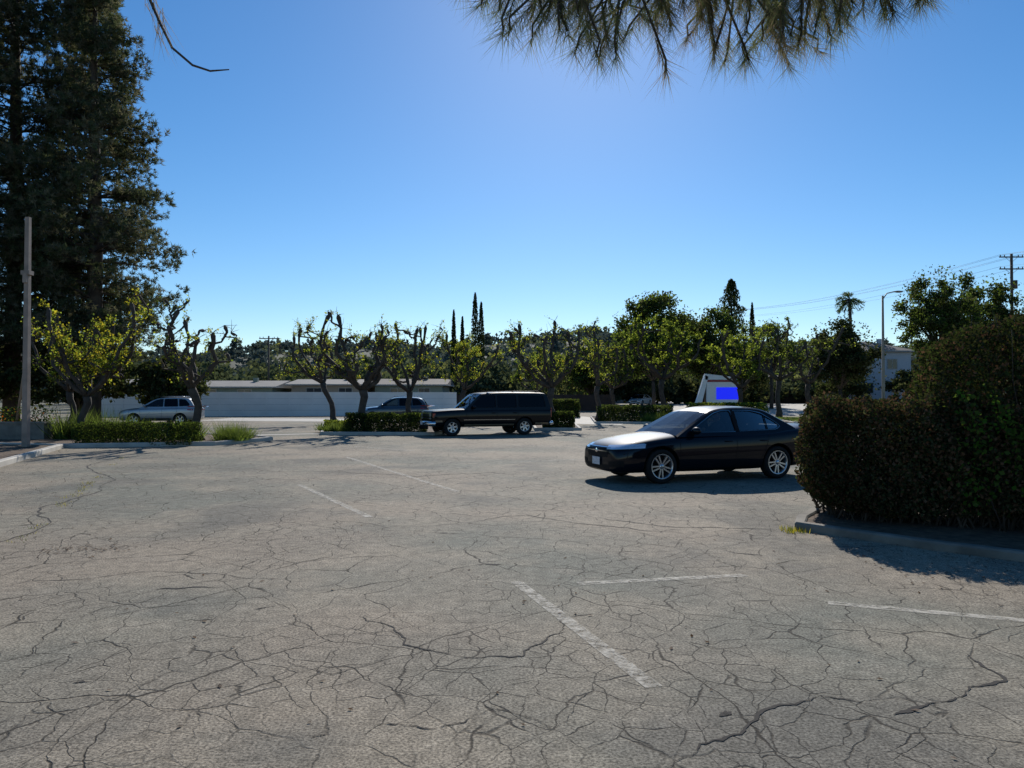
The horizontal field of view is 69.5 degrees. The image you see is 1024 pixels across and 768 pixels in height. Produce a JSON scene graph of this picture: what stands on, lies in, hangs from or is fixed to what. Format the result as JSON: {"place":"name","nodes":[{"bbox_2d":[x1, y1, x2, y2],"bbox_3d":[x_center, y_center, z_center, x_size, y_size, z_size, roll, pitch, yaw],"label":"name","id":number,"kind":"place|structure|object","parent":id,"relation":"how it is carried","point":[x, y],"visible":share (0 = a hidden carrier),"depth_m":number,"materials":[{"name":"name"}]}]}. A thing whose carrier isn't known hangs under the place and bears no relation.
{"place":"outdoors","nodes":[
{"label":"outdoors","id":0,"kind":"place"},
{"bbox_2d":[0,444,51,458],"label":"dirt bed","id":1,"kind":"object","parent":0,"point":[7,450],"visible":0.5,"depth_m":22.36,"materials":[{"name":"soil"}]},
{"bbox_2d":[20,217,33,447],"bbox_3d":[-15.400,-1.603,23.430,0.340,7.410,0.340,0,-1,0],"label":"parking light pole","id":2,"kind":"object","parent":1,"relation":"on","point":[26,273],"visible":0.84,"depth_m":23.38,"materials":[{"name":"metal"}]},
{"bbox_2d":[203,418,261,440],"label":"ornamental grass","id":3,"kind":"object","parent":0,"point":[228,433],"depth_m":26.74,"materials":[{"name":"green plant"}]},
{"bbox_2d":[206,378,291,391],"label":"ranch house","id":4,"kind":"structure","parent":0,"point":[255,385],"depth_m":80.25,"materials":[{"name":"grey paint"}]},
{"bbox_2d":[200,418,381,420],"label":"concrete driveway","id":5,"kind":"structure","parent":0,"point":[270,419],"depth_m":54.08,"materials":[{"name":"grey concrete"}]},
{"bbox_2d":[0,402,640,414],"bbox_3d":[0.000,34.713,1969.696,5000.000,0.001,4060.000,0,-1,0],"label":"ground","id":6,"kind":"structure","parent":0,"point":[61,406],"depth_m":103.89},
{"bbox_2d":[259,336,277,380],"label":"utility pole","id":7,"kind":"object","parent":6,"relation":"on","point":[269,338],"visible":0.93,"depth_m":100.05,"materials":[{"name":"brown wood"}]},
{"bbox_2d":[40,343,821,403],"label":"distant trees","id":8,"kind":"object","parent":6,"relation":"on","point":[497,377],"visible":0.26,"depth_m":105.42,"materials":[{"name":"green plant"}]},
{"bbox_2d":[450,309,456,382],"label":"cypress tree","id":9,"kind":"object","parent":6,"relation":"on","point":[453,339],"visible":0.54,"depth_m":109.95,"materials":[{"name":"green plant"}]},
{"bbox_2d":[459,316,464,376],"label":"cypress tree","id":10,"kind":"object","parent":6,"relation":"on","point":[462,335],"visible":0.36,"depth_m":109.97,"materials":[{"name":"green plant"}]},
{"bbox_2d":[470,292,479,380],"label":"cypress tree","id":11,"kind":"object","parent":6,"relation":"on","point":[474,330],"visible":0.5,"depth_m":109.96,"materials":[{"name":"green plant"}]},
{"bbox_2d":[477,302,485,390],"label":"cypress tree","id":12,"kind":"object","parent":6,"relation":"on","point":[481,332],"visible":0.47,"depth_m":109.98,"materials":[{"name":"green plant"}]},
{"bbox_2d":[457,394,614,410],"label":"wooden fence","id":13,"kind":"object","parent":6,"relation":"on","point":[587,402],"visible":0.16,"depth_m":85.92,"materials":[{"name":"brown wood"}]},
{"bbox_2d":[557,341,620,394],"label":"broadleaf tree","id":14,"kind":"object","parent":6,"relation":"on","point":[578,377],"visible":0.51,"depth_m":88.28,"materials":[{"name":"green plant"}]},
{"bbox_2d":[606,290,700,403],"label":"broadleaf tree","id":15,"kind":"object","parent":6,"relation":"on","point":[648,306],"visible":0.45,"depth_m":78.75,"materials":[{"name":"green plant"}]},
{"bbox_2d":[666,305,747,402],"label":"broadleaf tree","id":16,"kind":"object","parent":6,"relation":"on","point":[720,318],"visible":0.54,"depth_m":82.21,"materials":[{"name":"green plant"}]},
{"bbox_2d":[716,278,750,384],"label":"conifer tree","id":17,"kind":"object","parent":6,"relation":"on","point":[731,296],"visible":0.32,"depth_m":89.77,"materials":[{"name":"green plant"}]},
{"bbox_2d":[718,334,773,392],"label":"broadleaf tree","id":18,"kind":"object","parent":6,"relation":"on","point":[763,378],"visible":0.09,"depth_m":89.85,"materials":[{"name":"green plant"}]},
{"bbox_2d":[748,302,758,401],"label":"cypress tree","id":19,"kind":"object","parent":6,"relation":"on","point":[752,394],"visible":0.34,"depth_m":99.96,"materials":[{"name":"green plant"}]},
{"bbox_2d":[745,317,799,408],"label":"broadleaf tree","id":20,"kind":"object","parent":6,"relation":"on","point":[781,349],"visible":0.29,"depth_m":83.63,"materials":[{"name":"green plant"}]},
{"bbox_2d":[802,316,886,396],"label":"broadleaf tree","id":21,"kind":"object","parent":6,"relation":"on","point":[849,363],"visible":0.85,"depth_m":74.80,"materials":[{"name":"green plant"}]},
{"bbox_2d":[834,291,865,329],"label":"palm tree","id":22,"kind":"object","parent":6,"relation":"on","point":[852,304],"visible":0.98,"depth_m":110.03,"materials":[{"name":"green plant"}]},
{"bbox_2d":[999,254,1023,385],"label":"utility pole","id":23,"kind":"object","parent":6,"relation":"on","point":[1011,257],"visible":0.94,"depth_m":80.16,"materials":[{"name":"brown wood"}]},
{"bbox_2d":[284,379,374,391],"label":"ranch house","id":24,"kind":"structure","parent":0,"point":[312,385],"depth_m":82.00,"materials":[{"name":"beige paint"}]},
{"bbox_2d":[315,420,346,431],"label":"ornamental grass","id":25,"kind":"object","parent":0,"point":[333,427],"depth_m":33.60,"materials":[{"name":"green plant"}]},
{"bbox_2d":[375,376,453,391],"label":"ranch house","id":26,"kind":"structure","parent":0,"point":[428,385],"depth_m":84.00,"materials":[{"name":"grey paint"}]},
{"bbox_2d":[0,337,911,401],"bbox_3d":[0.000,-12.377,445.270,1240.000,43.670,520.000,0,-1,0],"label":"hills","id":27,"kind":"structure","parent":0,"point":[232,363],"depth_m":406.72,"materials":[{"name":"green plant"}]},
{"bbox_2d":[1,324,1020,399],"bbox_3d":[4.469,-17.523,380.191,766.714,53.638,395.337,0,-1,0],"label":"hillside trees","id":28,"kind":"object","parent":27,"relation":"on","point":[257,350],"visible":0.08,"depth_m":383.44,"materials":[{"name":"green plant"}]},
{"bbox_2d":[0,413,1023,767],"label":"parking lot asphalt","id":29,"kind":"structure","parent":0,"point":[772,625],"depth_m":5.67,"materials":[{"name":"grey asphalt"}]},
{"bbox_2d":[0,336,33,401],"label":"shrub","id":30,"kind":"object","parent":29,"relation":"on","point":[6,389],"visible":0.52,"depth_m":44.30,"materials":[{"name":"green plant"}]},
{"bbox_2d":[0,8,60,344],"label":"pine tree","id":31,"kind":"object","parent":29,"relation":"on","point":[6,74],"visible":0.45,"depth_m":42.57,"materials":[{"name":"green plant"}]},
{"bbox_2d":[0,443,63,466],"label":"kerb edge","id":32,"kind":"object","parent":29,"relation":"on","point":[23,456],"visible":0.89,"depth_m":20.42,"materials":[{"name":"concrete"}]},
{"bbox_2d":[4,457,123,542],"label":"crack weeds","id":33,"kind":"object","parent":29,"relation":"on","point":[64,502],"visible":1,"depth_m":12.65,"materials":[{"name":"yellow plant"}]},
{"bbox_2d":[0,0,142,421],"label":"pine tree","id":34,"kind":"object","parent":29,"relation":"on","point":[22,18],"visible":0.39,"depth_m":44.42,"materials":[{"name":"green plant"}]},
{"bbox_2d":[0,342,145,419],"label":"tree","id":35,"kind":"object","parent":29,"relation":"on","point":[122,387],"visible":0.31,"depth_m":44.85,"materials":[{"name":"green plant"}]},
{"bbox_2d":[1,1,177,362],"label":"pine tree","id":36,"kind":"object","parent":29,"relation":"on","point":[131,173],"visible":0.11,"depth_m":48.74,"materials":[{"name":"green plant"}]},
{"bbox_2d":[0,0,196,421],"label":"pine tree","id":37,"kind":"object","parent":29,"relation":"on","point":[93,100],"visible":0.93,"depth_m":43.61,"materials":[{"name":"green plant"}]},
{"bbox_2d":[0,433,272,447],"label":"planting island","id":38,"kind":"structure","parent":29,"relation":"on","point":[69,443],"depth_m":25.43,"materials":[{"name":"concrete"}]},
{"bbox_2d":[15,379,21,421],"bbox_3d":[-18.747,0.196,28.201,0.595,3.766,0.100,0,-1,0],"label":"leaning wooden post","id":39,"kind":"object","parent":38,"relation":"on","point":[19,404],"visible":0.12,"depth_m":28.16,"materials":[{"name":"brown wood"}]},
{"bbox_2d":[0,422,73,438],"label":"brick planter","id":40,"kind":"object","parent":38,"relation":"on","point":[10,430],"visible":0.38,"depth_m":27.42,"materials":[{"name":"brick"}]},
{"bbox_2d":[0,406,59,422],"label":"flowering plants","id":41,"kind":"object","parent":40,"relation":"in","point":[11,419],"visible":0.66,"depth_m":28.24,"materials":[{"name":"green plant"}]},
{"bbox_2d":[20,316,110,420],"bbox_3d":[-18.579,-0.284,30.628,3.622,5.083,3.377,0,-1,-19],"label":"pollarded tree","id":42,"kind":"object","parent":38,"relation":"on","point":[37,333],"visible":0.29,"depth_m":30.75,"materials":[{"name":"green plant"}]},
{"bbox_2d":[33,285,153,429],"bbox_3d":[-15.450,-0.660,28.037,4.522,5.765,3.516,0,-1,0],"label":"pollarded tree","id":43,"kind":"object","parent":38,"relation":"on","point":[108,368],"visible":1,"depth_m":27.84,"materials":[{"name":"green plant"}]},
{"bbox_2d":[38,405,152,439],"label":"strappy plants","id":44,"kind":"object","parent":38,"relation":"on","point":[61,431],"visible":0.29,"depth_m":27.72,"materials":[{"name":"green plant"}]},
{"bbox_2d":[71,421,203,445],"bbox_3d":[-12.947,1.707,25.677,4.160,0.857,1.464,0,-1,0],"label":"hedge","id":45,"kind":"object","parent":38,"relation":"on","point":[139,429],"visible":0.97,"depth_m":25.17,"materials":[{"name":"green plant"}]},
{"bbox_2d":[123,416,213,438],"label":"strappy plants","id":46,"kind":"object","parent":38,"relation":"on","point":[204,429],"visible":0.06,"depth_m":28.70,"materials":[{"name":"green plant"}]},
{"bbox_2d":[149,292,242,439],"bbox_3d":[-11.665,-0.668,26.944,3.588,5.816,2.929,0,-1,0],"label":"pollarded tree","id":47,"kind":"object","parent":38,"relation":"on","point":[189,379],"visible":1,"depth_m":26.76,"materials":[{"name":"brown plant"}]},
{"bbox_2d":[119,396,208,422],"bbox_3d":[-20.668,1.580,43.989,4.936,1.714,2.098,0,-1,-4],"label":"crossover car","id":48,"kind":"object","parent":29,"relation":"on","point":[168,408],"visible":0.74,"depth_m":43.19,"materials":[{"name":"silver paint"}]},
{"bbox_2d":[131,355,210,422],"bbox_3d":[-21.928,0.272,47.576,5.182,4.545,5.075,0,-1,0],"label":"shrub","id":49,"kind":"object","parent":29,"relation":"on","point":[154,382],"visible":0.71,"depth_m":46.23,"materials":[{"name":"green plant"}]},
{"bbox_2d":[101,392,456,416],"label":"perimeter wall","id":50,"kind":"structure","parent":29,"relation":"on","point":[267,403],"depth_m":63.60,"materials":[{"name":"white concrete"}]},
{"bbox_2d":[265,433,319,434],"bbox_3d":[-11.043,2.238,32.447,7.083,0.001,0.706,1,-1,-28],"label":"concrete gutter","id":51,"kind":"object","parent":29,"relation":"on","point":[288,434],"visible":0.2,"depth_m":32.79,"materials":[{"name":"grey concrete"}]},
{"bbox_2d":[320,421,441,434],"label":"planting island","id":52,"kind":"structure","parent":29,"relation":"on","point":[430,431],"depth_m":32.38,"materials":[{"name":"concrete"}]},
{"bbox_2d":[275,314,342,419],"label":"pollarded tree","id":53,"kind":"object","parent":52,"relation":"on","point":[306,369],"visible":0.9,"depth_m":44.97,"materials":[{"name":"green plant"}]},
{"bbox_2d":[323,419,345,426],"bbox_3d":[-8.221,1.971,35.070,1.430,0.647,1.071,0,-1,0],"label":"hedge","id":54,"kind":"object","parent":52,"relation":"on","point":[326,421],"visible":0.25,"depth_m":34.83,"materials":[{"name":"green plant"}]},
{"bbox_2d":[304,308,408,430],"bbox_3d":[-7.133,-0.551,33.706,4.577,5.779,3.403,0,-1,-21],"label":"pollarded tree","id":55,"kind":"object","parent":52,"relation":"on","point":[373,376],"visible":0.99,"depth_m":33.47,"materials":[{"name":"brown plant"}]},
{"bbox_2d":[344,412,427,431],"bbox_3d":[-5.644,1.751,33.424,3.773,1.027,1.181,0,-1,0],"label":"hedge","id":56,"kind":"object","parent":52,"relation":"on","point":[354,421],"visible":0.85,"depth_m":33.02,"materials":[{"name":"green plant"}]},
{"bbox_2d":[359,320,446,425],"bbox_3d":[-5.581,-0.578,40.267,5.050,5.974,3.141,1,-1,-33],"label":"pollarded tree","id":57,"kind":"object","parent":52,"relation":"on","point":[408,389],"visible":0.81,"depth_m":39.89,"materials":[{"name":"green plant"}]},
{"bbox_2d":[365,396,434,413],"bbox_3d":[-7.468,1.644,47.786,4.936,1.714,2.098,0,-1,-3],"label":"crossover car","id":58,"kind":"object","parent":29,"relation":"on","point":[396,405],"visible":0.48,"depth_m":47.01,"materials":[{"name":"blue paint"}]},
{"bbox_2d":[431,330,504,401],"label":"pollarded tree","id":59,"kind":"object","parent":29,"relation":"on","point":[469,358],"visible":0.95,"depth_m":45.93,"materials":[{"name":"green plant"}]},
{"bbox_2d":[418,391,553,435],"bbox_3d":[-1.166,1.280,32.961,5.935,1.944,2.300,0,-1,-22],"label":"suv car","id":60,"kind":"object","parent":29,"relation":"on","point":[521,412],"visible":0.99,"depth_m":32.29,"materials":[{"name":"paint"}]},
{"bbox_2d":[0,460,1007,767],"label":"pavement cracks","id":61,"kind":"object","parent":29,"relation":"on","point":[908,710],"visible":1,"depth_m":4.39,"materials":[{"name":"grey asphalt"}]},
{"bbox_2d":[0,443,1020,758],"bbox_3d":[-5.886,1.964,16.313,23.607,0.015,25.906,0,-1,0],"label":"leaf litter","id":62,"kind":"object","parent":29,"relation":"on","point":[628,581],"visible":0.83,"depth_m":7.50,"materials":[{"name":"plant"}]},
{"bbox_2d":[510,346,564,391],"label":"pollarded tree","id":63,"kind":"object","parent":29,"relation":"on","point":[557,367],"visible":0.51,"depth_m":59.85,"materials":[{"name":"green plant"}]},
{"bbox_2d":[532,424,581,430],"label":"planting island","id":64,"kind":"structure","parent":29,"relation":"on","point":[540,428],"depth_m":36.73,"materials":[{"name":"concrete"}]},
{"bbox_2d":[505,315,588,411],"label":"pollarded tree","id":65,"kind":"object","parent":64,"relation":"on","point":[549,383],"visible":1,"depth_m":39.72,"materials":[{"name":"green plant"}]},
{"bbox_2d":[542,410,574,427],"bbox_3d":[2.354,1.838,37.870,1.773,1.002,1.078,0,-1,0],"label":"hedge","id":66,"kind":"object","parent":64,"relation":"on","point":[561,419],"visible":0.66,"depth_m":37.51,"materials":[{"name":"green plant"}]},
{"bbox_2d":[145,0,971,101],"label":"pine tree","id":67,"kind":"object","parent":29,"relation":"on","point":[777,14],"visible":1,"depth_m":3.03,"materials":[{"name":"green plant"}]},
{"bbox_2d":[589,336,640,409],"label":"pollarded tree","id":68,"kind":"object","parent":29,"relation":"on","point":[625,370],"visible":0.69,"depth_m":61.41,"materials":[{"name":"green plant"}]},
{"bbox_2d":[298,446,1023,686],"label":"painted lines","id":69,"kind":"object","parent":29,"relation":"on","point":[633,665],"visible":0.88,"depth_m":5.82,"materials":[{"name":"beige paint"}]},
{"bbox_2d":[585,406,801,483],"bbox_3d":[3.963,1.212,15.664,4.852,1.500,2.133,0,-1,-20],"label":"sedan car","id":70,"kind":"object","parent":29,"relation":"on","point":[664,448],"visible":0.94,"depth_m":14.89,"materials":[{"name":"black paint"}]},
{"bbox_2d":[590,416,797,423],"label":"planting island","id":71,"kind":"structure","parent":29,"relation":"on","point":[617,422],"depth_m":45.81,"materials":[{"name":"concrete"}]},
{"bbox_2d":[577,317,622,420],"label":"pollarded tree","id":72,"kind":"object","parent":71,"relation":"on","point":[595,364],"visible":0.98,"depth_m":47.78,"materials":[{"name":"green plant"}]},
{"bbox_2d":[596,404,673,420],"bbox_3d":[7.942,1.900,47.875,4.996,1.212,1.496,0,-1,0],"label":"hedge","id":73,"kind":"object","parent":71,"relation":"on","point":[633,410],"visible":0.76,"depth_m":47.36,"materials":[{"name":"green plant"}]},
{"bbox_2d":[613,312,706,404],"bbox_3d":[11.152,-1.357,55.327,6.763,8.075,6.097,0,-1,0],"label":"pollarded tree","id":74,"kind":"object","parent":71,"relation":"on","point":[664,365],"visible":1,"depth_m":54.37,"materials":[{"name":"green plant"}]},
{"bbox_2d":[685,402,768,412],"bbox_3d":[14.206,1.840,48.771,5.300,1.362,1.702,0,-1,0],"label":"hedge","id":75,"kind":"object","parent":71,"relation":"on","point":[760,405],"visible":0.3,"depth_m":48.25,"materials":[{"name":"green plant"}]},
{"bbox_2d":[705,319,783,401],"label":"pollarded tree","id":76,"kind":"object","parent":71,"relation":"on","point":[751,351],"visible":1,"depth_m":51.64,"materials":[{"name":"green plant"}]},
{"bbox_2d":[695,374,737,405],"bbox_3d":[17.200,0.939,61.993,4.000,3.600,0.600,0,-1,0],"label":"monument sign","id":77,"kind":"object","parent":29,"relation":"on","point":[720,388],"visible":0.54,"depth_m":61.82,"materials":[{"name":"concrete"}]},
{"bbox_2d":[779,525,810,533],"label":"kerb weeds","id":78,"kind":"object","parent":29,"relation":"on","point":[790,528],"visible":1,"depth_m":9.27,"materials":[{"name":"green plant"}]},
{"bbox_2d":[782,325,855,408],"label":"pollarded tree","id":79,"kind":"object","parent":29,"relation":"on","point":[807,381],"visible":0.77,"depth_m":65.49,"materials":[{"name":"green plant"}]},
{"bbox_2d":[882,291,902,397],"bbox_3d":[30.927,-2.454,60.050,1.905,10.320,0.450,0,-1,0],"label":"street lamp","id":80,"kind":"object","parent":29,"relation":"on","point":[883,370],"visible":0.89,"depth_m":59.98,"materials":[{"name":"grey metal"}]},
{"bbox_2d":[792,311,1023,561],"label":"overgrown hedge","id":81,"kind":"object","parent":29,"relation":"on","point":[952,481],"visible":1,"depth_m":9.14,"materials":[{"name":"plant"}]},
{"bbox_2d":[891,264,989,382],"bbox_3d":[34.934,-3.572,59.983,7.212,12.572,6.917,0,-1,0],"label":"broadleaf tree","id":82,"kind":"object","parent":29,"relation":"on","point":[944,308],"visible":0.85,"depth_m":59.30,"materials":[{"name":"green plant"}]},
{"bbox_2d":[0,0,1023,357],"label":"sky","id":83,"kind":"structure","parent":0,"point":[365,160],"materials":[{"name":"blue"}]},
{"bbox_2d":[575,417,621,424],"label":"concrete path","id":84,"kind":"structure","parent":0,"point":[583,420],"depth_m":49.66,"materials":[{"name":"grey concrete"}]},
{"bbox_2d":[552,398,580,417],"bbox_3d":[4.291,1.917,58.973,2.328,1.592,2.159,0,-1,0],"label":"hedge","id":85,"kind":"object","parent":84,"relation":"on","point":[567,404],"visible":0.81,"depth_m":58.12,"materials":[{"name":"green plant"}]},
{"bbox_2d":[637,410,664,421],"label":"ornamental grass","id":86,"kind":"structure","parent":0,"point":[650,418],"depth_m":45.85,"materials":[{"name":"green plant"}]},
{"bbox_2d":[616,402,806,414],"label":"street","id":87,"kind":"structure","parent":0,"point":[792,408],"depth_m":88.36,"materials":[{"name":"grey asphalt"}]},
{"bbox_2d":[599,375,664,400],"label":"shrub","id":88,"kind":"object","parent":87,"relation":"on","point":[637,387],"visible":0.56,"depth_m":97.73,"materials":[{"name":"green plant"}]},
{"bbox_2d":[628,394,651,405],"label":"white car","id":89,"kind":"object","parent":87,"relation":"on","point":[642,399],"visible":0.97,"depth_m":96.98,"materials":[{"name":"paint"}]},
{"bbox_2d":[649,371,703,399],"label":"shrub","id":90,"kind":"object","parent":87,"relation":"on","point":[683,389],"visible":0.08,"depth_m":105.19,"materials":[{"name":"green plant"}]},
{"bbox_2d":[693,377,775,398],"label":"shrub","id":91,"kind":"object","parent":87,"relation":"on","point":[761,393],"visible":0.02,"depth_m":105.88,"materials":[{"name":"green plant"}]},
{"bbox_2d":[683,390,805,402],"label":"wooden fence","id":92,"kind":"object","parent":87,"relation":"on","point":[789,399],"visible":0.06,"depth_m":111.91,"materials":[{"name":"brown wood"}]},
{"bbox_2d":[811,375,879,399],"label":"shrub","id":93,"kind":"object","parent":87,"relation":"on","point":[857,391],"visible":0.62,"depth_m":90.65,"materials":[{"name":"green plant"}]},
{"bbox_2d":[822,339,914,400],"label":"two storey house","id":94,"kind":"structure","parent":87,"relation":"on","point":[897,358],"depth_m":98.04,"materials":[{"name":"white paint"}]},
{"bbox_2d":[879,365,921,394],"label":"shrub","id":95,"kind":"object","parent":87,"relation":"on","point":[897,383],"visible":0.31,"depth_m":90.12,"materials":[{"name":"green plant"}]},
{"bbox_2d":[959,273,1023,391],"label":"broadleaf tree","id":96,"kind":"object","parent":87,"relation":"on","point":[997,299],"visible":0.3,"depth_m":65.17,"materials":[{"name":"green plant"}]},
{"bbox_2d":[919,333,992,390],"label":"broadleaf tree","id":97,"kind":"object","parent":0,"point":[957,367],"visible":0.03,"depth_m":63.31,"materials":[{"name":"green plant"}]},
{"label":"grass strip","id":98,"kind":"object","parent":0,"visible":0},
{"bbox_2d":[730,315,820,416],"bbox_3d":[20.902,-1.362,59.878,6.581,8.222,4.808,0,-1,0],"label":"pollarded tree","id":99,"kind":"object","parent":98,"relation":"on","point":[789,356],"visible":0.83,"depth_m":59.48,"materials":[{"name":"green plant"}]},
{"bbox_2d":[777,416,804,420],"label":"lawn grass","id":100,"kind":"structure","parent":98,"relation":"on","point":[796,418],"depth_m":55.20,"materials":[{"name":"green plant"}]},
{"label":"utility pole","id":101,"kind":"object","parent":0,"visible":0},
{"bbox_2d":[739,252,1023,316],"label":"overhead wires","id":102,"kind":"object","parent":101,"relation":"attached to","point":[898,282],"visible":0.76,"depth_m":98.73,"materials":[{"name":"black metal"}]}
]}

